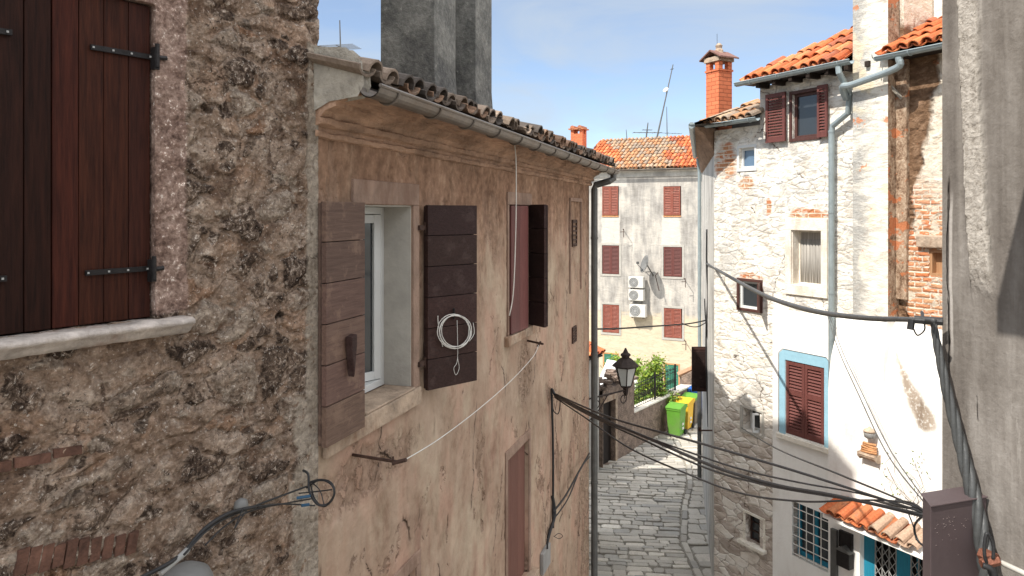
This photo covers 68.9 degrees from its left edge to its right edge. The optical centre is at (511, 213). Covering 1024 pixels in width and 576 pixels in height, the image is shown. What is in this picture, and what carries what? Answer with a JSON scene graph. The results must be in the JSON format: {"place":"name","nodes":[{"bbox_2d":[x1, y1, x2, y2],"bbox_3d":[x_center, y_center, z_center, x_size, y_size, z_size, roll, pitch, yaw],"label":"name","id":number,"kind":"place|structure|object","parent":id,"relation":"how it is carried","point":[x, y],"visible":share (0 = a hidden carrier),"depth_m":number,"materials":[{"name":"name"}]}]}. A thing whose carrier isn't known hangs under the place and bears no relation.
{"place":"outdoors","nodes":[
{"label":"outdoors","id":0,"kind":"place"},
{"bbox_2d":[317,0,852,148],"label":"sky","id":1,"kind":"structure","parent":0,"point":[603,67],"materials":[{"name":"blue"}]},
{"bbox_2d":[589,378,711,575],"bbox_3d":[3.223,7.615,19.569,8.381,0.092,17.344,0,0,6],"label":"street paving","id":2,"kind":"structure","parent":0,"point":[629,466],"depth_m":18.80,"materials":[{"name":"stone"}]},
{"bbox_2d":[0,0,318,575],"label":"rubble stone house","id":3,"kind":"structure","parent":2,"relation":"on","point":[158,283],"depth_m":3.38,"materials":[{"name":"stone"}]},
{"bbox_2d":[163,561,213,575],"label":"grey lamp hood","id":4,"kind":"object","parent":3,"relation":"attached to","point":[191,568],"visible":0.96,"depth_m":3.38,"materials":[{"name":"plastic"}]},
{"bbox_2d":[140,469,335,575],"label":"corner cables","id":5,"kind":"object","parent":3,"relation":"attached to","point":[162,569],"visible":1,"depth_m":3.45,"materials":[{"name":"black plastic"}]},
{"bbox_2d":[234,498,248,513],"bbox_3d":[-1.359,1.464,3.747,0.072,0.065,0.072,0,0,32],"label":"cable saddle","id":6,"kind":"object","parent":3,"relation":"attached to","point":[240,502],"visible":0.74,"depth_m":3.73,"materials":[{"name":"grey plastic"}]},
{"bbox_2d":[306,0,619,575],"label":"pink plaster house","id":7,"kind":"structure","parent":2,"relation":"on","point":[419,136],"depth_m":5.93,"materials":[{"name":"paint"}]},
{"bbox_2d":[363,207,383,392],"bbox_3d":[-1.124,0.603,5.143,0.170,1.297,0.722,0,0,17],"label":"window","id":8,"kind":"structure","parent":7,"relation":"in","point":[374,224],"depth_m":5.37,"materials":[{"name":"white plastic"}]},
{"bbox_2d":[352,453,406,464],"bbox_3d":[-0.813,1.450,4.435,0.528,0.099,0.056,0,0,41],"label":"clothes line bracket","id":9,"kind":"object","parent":7,"relation":"attached to","point":[395,462],"visible":0.93,"depth_m":4.38,"materials":[{"name":"metal"}]},
{"bbox_2d":[407,345,538,458],"bbox_3d":[-0.164,1.475,6.190,0.007,0.125,3.928,0,0,13],"label":"clothes line","id":10,"kind":"object","parent":9,"relation":"attached to","point":[471,414],"visible":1,"depth_m":5.49,"materials":[{"name":"grey fabric"}]},
{"bbox_2d":[437,308,474,374],"bbox_3d":[-0.428,0.983,5.714,0.386,0.515,0.025,0,0,-45],"label":"wire coil","id":11,"kind":"object","parent":7,"relation":"hanging from","point":[464,343],"visible":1,"depth_m":5.70,"materials":[{"name":"white metal"}]},
{"bbox_2d":[509,145,516,315],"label":"hanging wire","id":12,"kind":"object","parent":7,"relation":"hanging from","point":[515,229],"visible":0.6,"depth_m":7.08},
{"bbox_2d":[527,340,543,346],"bbox_3d":[0.227,1.417,8.212,0.070,0.069,0.308,0,0,-36],"label":"clothes line bracket","id":13,"kind":"object","parent":7,"relation":"attached to","point":[536,342],"visible":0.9,"depth_m":8.18,"materials":[{"name":"metal"}]},
{"bbox_2d":[540,538,550,575],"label":"terminal box","id":14,"kind":"object","parent":7,"relation":"attached to","point":[545,557],"visible":1,"depth_m":8.88,"materials":[{"name":"grey plastic"}]},
{"bbox_2d":[547,388,589,542],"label":"wall cables","id":15,"kind":"object","parent":7,"relation":"attached to","point":[554,506],"depth_m":9.29,"materials":[{"name":"black rubber"}]},
{"bbox_2d":[554,397,919,509],"bbox_3d":[0.962,1.644,5.885,0.016,1.284,6.787,0,0,-7],"label":"overhead wire","id":16,"kind":"object","parent":7,"relation":"attached to","point":[734,491],"visible":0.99,"depth_m":4.08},
{"bbox_2d":[554,395,922,515],"bbox_3d":[0.962,1.640,5.885,0.028,1.251,6.788,0,0,-7],"label":"overhead wire","id":17,"kind":"object","parent":7,"relation":"attached to","point":[757,479],"visible":1,"depth_m":3.87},
{"bbox_2d":[554,396,922,517],"bbox_3d":[0.962,1.648,5.885,0.018,1.251,6.787,0,0,-7],"label":"overhead wire","id":18,"kind":"object","parent":7,"relation":"attached to","point":[702,466],"visible":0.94,"depth_m":4.27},
{"bbox_2d":[555,393,922,512],"bbox_3d":[0.962,1.625,5.885,0.020,1.234,6.788,0,0,-7],"label":"overhead wire","id":19,"kind":"object","parent":7,"relation":"attached to","point":[776,465],"visible":1,"depth_m":3.84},
{"bbox_2d":[558,396,922,511],"bbox_3d":[0.962,1.629,5.885,0.014,1.247,6.787,0,0,-7],"label":"overhead wire","id":20,"kind":"object","parent":7,"relation":"attached to","point":[710,459],"visible":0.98,"depth_m":3.92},
{"bbox_2d":[589,341,605,477],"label":"lane outhouse","id":21,"kind":"structure","parent":2,"relation":"on","point":[601,350],"depth_m":21.49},
{"bbox_2d":[603,351,620,365],"bbox_3d":[4.210,6.969,31.005,1.132,2.478,1.109,0,0,0],"label":"potted shrub","id":22,"kind":"object","parent":2,"relation":"on","point":[614,358],"visible":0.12,"depth_m":31.01,"materials":[{"name":"green plant"}]},
{"bbox_2d":[599,368,637,467],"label":"gate wall","id":23,"kind":"structure","parent":2,"relation":"on","point":[611,448],"depth_m":22.95,"materials":[{"name":"stone"}]},
{"bbox_2d":[603,401,610,463],"bbox_3d":[2.802,6.639,22.686,0.040,1.923,0.724,0,0,36],"label":"door","id":24,"kind":"structure","parent":23,"relation":"in","point":[606,406],"depth_m":22.76,"materials":[{"name":"brown wood"}]},
{"bbox_2d":[600,360,637,391],"bbox_3d":[3.957,6.500,27.340,1.685,2.200,1.520,0,0,0],"label":"white tarpaulin","id":25,"kind":"object","parent":2,"relation":"on","point":[609,364],"visible":0.07,"depth_m":27.38,"materials":[{"name":"fabric"}]},
{"bbox_2d":[568,125,701,389],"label":"cream house","id":26,"kind":"structure","parent":2,"relation":"on","point":[648,200],"depth_m":35.23,"materials":[{"name":"beige paint"}]},
{"bbox_2d":[628,276,644,288],"bbox_3d":[5.891,3.260,35.172,0.722,0.575,0.470,0,0,27],"label":"air conditioner","id":27,"kind":"object","parent":26,"relation":"attached to","point":[636,281],"visible":1,"depth_m":34.99,"materials":[{"name":"beige metal"}]},
{"bbox_2d":[628,289,644,301],"bbox_3d":[5.891,3.860,35.172,0.722,0.575,0.470,0,0,27],"label":"air conditioner","id":28,"kind":"object","parent":26,"relation":"attached to","point":[636,294],"visible":1,"depth_m":34.99,"materials":[{"name":"beige metal"}]},
{"bbox_2d":[629,303,646,318],"bbox_3d":[5.960,4.593,35.137,0.772,0.649,0.470,0,0,27],"label":"air conditioner","id":29,"kind":"object","parent":26,"relation":"attached to","point":[637,310],"visible":1,"depth_m":34.94,"materials":[{"name":"beige metal"}]},
{"bbox_2d":[636,255,653,275],"bbox_3d":[6.189,2.434,34.699,0.551,1.009,1.076,0,0,27],"label":"satellite dish","id":30,"kind":"object","parent":26,"relation":"attached to","point":[644,264],"visible":1,"depth_m":34.60,"materials":[{"name":"grey metal"}]},
{"bbox_2d":[633,123,660,137],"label":"roof antenna","id":31,"kind":"object","parent":26,"relation":"on","point":[646,132],"visible":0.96,"depth_m":41.47,"materials":[{"name":"metal"}]},
{"bbox_2d":[656,65,673,136],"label":"roof antenna","id":32,"kind":"object","parent":26,"relation":"on","point":[665,90],"visible":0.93,"depth_m":41.47,"materials":[{"name":"metal"}]},
{"bbox_2d":[654,107,681,135],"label":"roof antenna","id":33,"kind":"object","parent":26,"relation":"on","point":[667,130],"visible":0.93,"depth_m":41.50,"materials":[{"name":"metal"}]},
{"bbox_2d":[665,364,677,389],"bbox_3d":[7.426,8.042,34.692,0.619,2.017,0.042,0,0,27],"label":"door","id":34,"kind":"structure","parent":26,"relation":"in","point":[670,366],"depth_m":34.68,"materials":[{"name":"green paint"}]},
{"bbox_2d":[632,355,645,380],"bbox_3d":[4.495,6.410,27.570,1.059,2.395,1.045,0,0,-22],"label":"climbing plant","id":35,"kind":"object","parent":2,"relation":"on","point":[637,361],"visible":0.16,"depth_m":27.49,"materials":[{"name":"green plant"}]},
{"bbox_2d":[634,384,690,447],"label":"terrace wall","id":36,"kind":"structure","parent":2,"relation":"on","point":[651,414],"depth_m":25.27,"materials":[{"name":"concrete"}]},
{"bbox_2d":[634,364,675,407],"bbox_3d":[4.906,5.920,25.641,0.050,0.940,3.464,0,0,36],"label":"iron railing","id":37,"kind":"object","parent":36,"relation":"on","point":[654,388],"visible":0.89,"depth_m":25.62,"materials":[{"name":"green metal"}]},
{"bbox_2d":[635,351,681,413],"bbox_3d":[5.107,6.068,26.286,1.988,2.313,1.292,0,0,0],"label":"leafy bush","id":38,"kind":"object","parent":36,"relation":"on","point":[655,364],"visible":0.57,"depth_m":26.19,"materials":[{"name":"green plant"}]},
{"bbox_2d":[665,401,687,435],"bbox_3d":[5.649,7.054,25.626,0.550,1.063,0.711,0,0,33],"label":"wheelie bin","id":39,"kind":"object","parent":2,"relation":"on","point":[676,412],"visible":0.98,"depth_m":25.42,"materials":[{"name":"green plastic"}]},
{"bbox_2d":[673,396,694,429],"bbox_3d":[6.096,7.054,26.376,0.550,1.063,0.711,0,0,33],"label":"wheelie bin","id":40,"kind":"object","parent":2,"relation":"on","point":[689,414],"visible":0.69,"depth_m":26.18,"materials":[{"name":"yellow plastic"}]},
{"bbox_2d":[677,366,691,384],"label":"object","id":41,"kind":"structure","parent":2,"relation":"on","point":[685,375],"depth_m":27.89,"materials":[{"name":"stone"}]},
{"bbox_2d":[682,392,696,423],"bbox_3d":[6.497,7.054,27.026,0.550,1.063,0.711,0,0,33],"label":"wheelie bin","id":42,"kind":"object","parent":2,"relation":"on","point":[690,395],"visible":0.34,"depth_m":26.77,"materials":[{"name":"plastic"}]},
{"bbox_2d":[687,385,696,392],"bbox_3d":[6.803,6.979,27.726,0.550,1.213,0.711,0,0,33],"label":"wheelie bin","id":43,"kind":"object","parent":2,"relation":"on","point":[689,389],"visible":0.2,"depth_m":27.51,"materials":[{"name":"blue plastic"}]},
{"bbox_2d":[688,26,877,575],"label":"limewashed stone house","id":44,"kind":"structure","parent":2,"relation":"on","point":[774,162],"depth_m":13.17,"materials":[{"name":"stone"}]},
{"bbox_2d":[598,320,705,329],"bbox_3d":[2.980,2.217,15.000,0.032,0.679,6.526,0,0,31],"label":"cross cable","id":45,"kind":"object","parent":44,"relation":"attached to","point":[648,326],"visible":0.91,"depth_m":14.28,"materials":[{"name":"black rubber"}]},
{"bbox_2d":[692,347,705,391],"bbox_3d":[4.518,3.733,17.895,0.420,1.074,0.050,0,0,0],"label":"lane shutter","id":46,"kind":"object","parent":44,"relation":"attached to","point":[698,370],"visible":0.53,"depth_m":17.87,"materials":[{"name":"wood"}]},
{"bbox_2d":[704,229,707,426],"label":"wall cables","id":47,"kind":"object","parent":44,"relation":"attached to","point":[706,321],"depth_m":17.59,"materials":[{"name":"black rubber"}]},
{"bbox_2d":[737,144,756,171],"bbox_3d":[4.325,-1.018,13.759,0.026,0.483,0.478,0,0,-29],"label":"window frame","id":48,"kind":"structure","parent":44,"relation":"in","point":[752,145],"depth_m":13.68,"materials":[{"name":"white plastic"}]},
{"bbox_2d":[742,148,753,168],"bbox_3d":[4.407,-1.018,13.803,0.060,0.383,0.378,0,0,-29],"label":"window","id":49,"kind":"structure","parent":44,"relation":"in","point":[747,153],"depth_m":13.84,"materials":[{"name":"blue glass"}]},
{"bbox_2d":[740,281,756,309],"bbox_3d":[4.417,1.500,13.722,0.060,0.518,0.529,0,0,-29],"label":"window","id":50,"kind":"structure","parent":44,"relation":"in","point":[748,299],"depth_m":13.79,"materials":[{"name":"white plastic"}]},
{"bbox_2d":[736,278,762,312],"bbox_3d":[4.354,1.500,13.688,0.044,0.598,0.609,0,0,-29],"label":"window frame","id":51,"kind":"structure","parent":44,"relation":"in","point":[738,307],"depth_m":13.72,"materials":[{"name":"brown paint"}]},
{"bbox_2d":[750,410,759,432],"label":"window","id":52,"kind":"structure","parent":44,"relation":"in","point":[754,416],"depth_m":13.77,"materials":[{"name":"white plastic"}]},
{"bbox_2d":[750,515,759,542],"bbox_3d":[4.546,5.778,13.675,0.060,0.505,0.421,0,0,-29],"label":"window","id":53,"kind":"structure","parent":44,"relation":"in","point":[755,522],"depth_m":13.77,"materials":[{"name":"glass"}]},
{"bbox_2d":[789,87,820,141],"bbox_3d":[4.964,-1.662,12.620,0.070,0.866,0.646,0,0,-29],"label":"window frame","id":54,"kind":"structure","parent":44,"relation":"in","point":[814,89],"depth_m":12.78,"materials":[{"name":"brown paint"}]},
{"bbox_2d":[795,91,816,137],"bbox_3d":[5.021,-1.662,12.651,0.060,0.765,0.526,0,0,-29],"label":"window","id":55,"kind":"structure","parent":44,"relation":"in","point":[805,103],"depth_m":12.69,"materials":[{"name":"glass"}]},
{"bbox_2d":[799,231,820,284],"bbox_3d":[5.142,0.755,12.681,0.080,0.935,0.611,0,0,-29],"label":"window","id":56,"kind":"structure","parent":44,"relation":"in","point":[809,241],"depth_m":12.74,"materials":[{"name":"white fabric"}]},
{"bbox_2d":[798,503,827,567],"bbox_3d":[5.126,5.395,12.567,0.060,0.934,0.732,0,0,-29],"label":"window","id":57,"kind":"structure","parent":44,"relation":"in","point":[802,514],"depth_m":12.64,"materials":[{"name":"blue glass"}]},
{"bbox_2d":[706,263,936,322],"bbox_3d":[3.027,0.785,10.150,0.052,0.866,15.638,0,0,12],"label":"service cable","id":58,"kind":"object","parent":44,"relation":"attached to","point":[837,314],"visible":0.91,"depth_m":4.25,"materials":[{"name":"black rubber"}]},
{"bbox_2d":[907,311,942,335],"bbox_3d":[1.457,0.390,2.630,0.111,0.076,0.148,0,0,32],"label":"cable clamp","id":59,"kind":"object","parent":58,"relation":"attached to","point":[911,323],"visible":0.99,"depth_m":2.59,"materials":[{"name":"black metal"}]},
{"bbox_2d":[827,309,920,493],"bbox_3d":[3.240,1.262,7.260,0.010,0.570,10.166,0,0,21],"label":"overhead wire","id":60,"kind":"object","parent":44,"relation":"attached to","point":[872,414],"visible":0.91,"depth_m":4.35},
{"bbox_2d":[819,0,941,575],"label":"white based house","id":61,"kind":"structure","parent":2,"relation":"on","point":[896,85],"depth_m":11.06,"materials":[{"name":"paint"}]},
{"bbox_2d":[834,545,854,570],"bbox_3d":[5.127,5.285,11.509,0.136,0.337,0.267,0,0,-29],"label":"letter box","id":62,"kind":"object","parent":61,"relation":"attached to","point":[844,557],"visible":1,"depth_m":11.45,"materials":[{"name":"black metal"}]},
{"bbox_2d":[839,529,853,551],"bbox_3d":[5.162,5.053,11.539,0.046,0.254,0.229,0,0,-28],"label":"meter cabinet","id":63,"kind":"object","parent":61,"relation":"attached to","point":[846,538],"visible":1,"depth_m":11.52,"materials":[{"name":"black metal"}]},
{"bbox_2d":[857,441,880,463],"bbox_3d":[5.332,3.562,11.146,0.160,0.290,0.290,0,0,-28],"label":"clay shelf","id":64,"kind":"object","parent":61,"relation":"attached to","point":[867,450],"visible":1,"depth_m":11.11,"materials":[{"name":"ceramic"}]},
{"bbox_2d":[863,426,875,438],"bbox_3d":[5.322,3.262,11.112,0.172,0.175,0.176,0,0,-29],"label":"wall lamp","id":65,"kind":"object","parent":61,"relation":"attached to","point":[869,432],"visible":0.95,"depth_m":11.05,"materials":[{"name":"glass"}]},
{"bbox_2d":[864,535,917,575],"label":"door","id":66,"kind":"structure","parent":61,"relation":"in","point":[903,559],"depth_m":11.27,"materials":[{"name":"teal paint"}]},
{"bbox_2d":[881,450,927,517],"bbox_3d":[5.603,3.807,10.667,0.111,0.955,0.745,0,0,-29],"label":"wall creeper","id":67,"kind":"object","parent":61,"relation":"attached to","point":[911,479],"depth_m":10.60,"materials":[{"name":"green plant"}]},
{"bbox_2d":[929,249,941,276],"bbox_3d":[6.142,0.709,10.598,0.130,0.392,0.384,0,0,-29],"label":"blocked window","id":68,"kind":"structure","parent":61,"relation":"in","point":[935,269],"depth_m":10.70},
{"bbox_2d":[942,0,1023,575],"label":"grey concrete house","id":69,"kind":"structure","parent":2,"relation":"on","point":[983,193],"depth_m":2.44,"materials":[{"name":"grey concrete"}]},
{"bbox_2d":[921,487,987,575],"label":"junction box","id":70,"kind":"object","parent":69,"relation":"attached to","point":[948,547],"visible":0.86,"depth_m":2.39,"materials":[{"name":"paint"}]},
{"bbox_2d":[741,427,912,504],"bbox_3d":[2.740,2.414,7.910,0.016,2.824,11.113,0,0,14],"label":"overhead wire","id":71,"kind":"object","parent":70,"relation":"attached to","point":[868,486],"visible":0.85,"depth_m":4.21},
{"bbox_2d":[874,499,922,545],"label":"cable loops","id":72,"kind":"object","parent":71,"relation":"hanging from","point":[916,521],"visible":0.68,"depth_m":2.61,"materials":[{"name":"black rubber"}]},
{"bbox_2d":[825,309,922,500],"bbox_3d":[3.218,1.264,7.260,0.012,0.567,10.156,0,0,21],"label":"overhead wire","id":73,"kind":"object","parent":70,"relation":"attached to","point":[870,419],"visible":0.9,"depth_m":4.36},
{"bbox_2d":[930,323,998,575],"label":"twisted cable","id":74,"kind":"object","parent":69,"relation":"attached to","point":[971,488],"visible":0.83,"depth_m":2.46,"materials":[{"name":"black rubber"}]},
{"bbox_2d":[977,532,1023,575],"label":"wall tie rod","id":75,"kind":"object","parent":69,"relation":"attached to","point":[989,561],"depth_m":2.27,"materials":[{"name":"beige metal"}]},
{"bbox_3d":[-2.098,3.315,14.996,7.878,8.570,6.060,0,0,0],"label":"grey lane house","id":76,"kind":"object","parent":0,"visible":0},
{"bbox_2d":[319,20,360,49],"bbox_3d":[-2.987,-2.841,13.000,0.620,1.041,0.375,0,0,11],"label":"roof antenna","id":77,"kind":"object","parent":76,"relation":"on","point":[347,46],"visible":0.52,"depth_m":12.95,"materials":[{"name":"metal"}]},
{"bbox_2d":[589,348,638,419],"bbox_3d":[1.652,2.832,12.335,1.183,1.120,0.435,0,0,-45],"label":"street lantern","id":78,"kind":"object","parent":76,"relation":"attached to","point":[625,365],"visible":0.76,"depth_m":12.50,"materials":[{"name":"black metal"}]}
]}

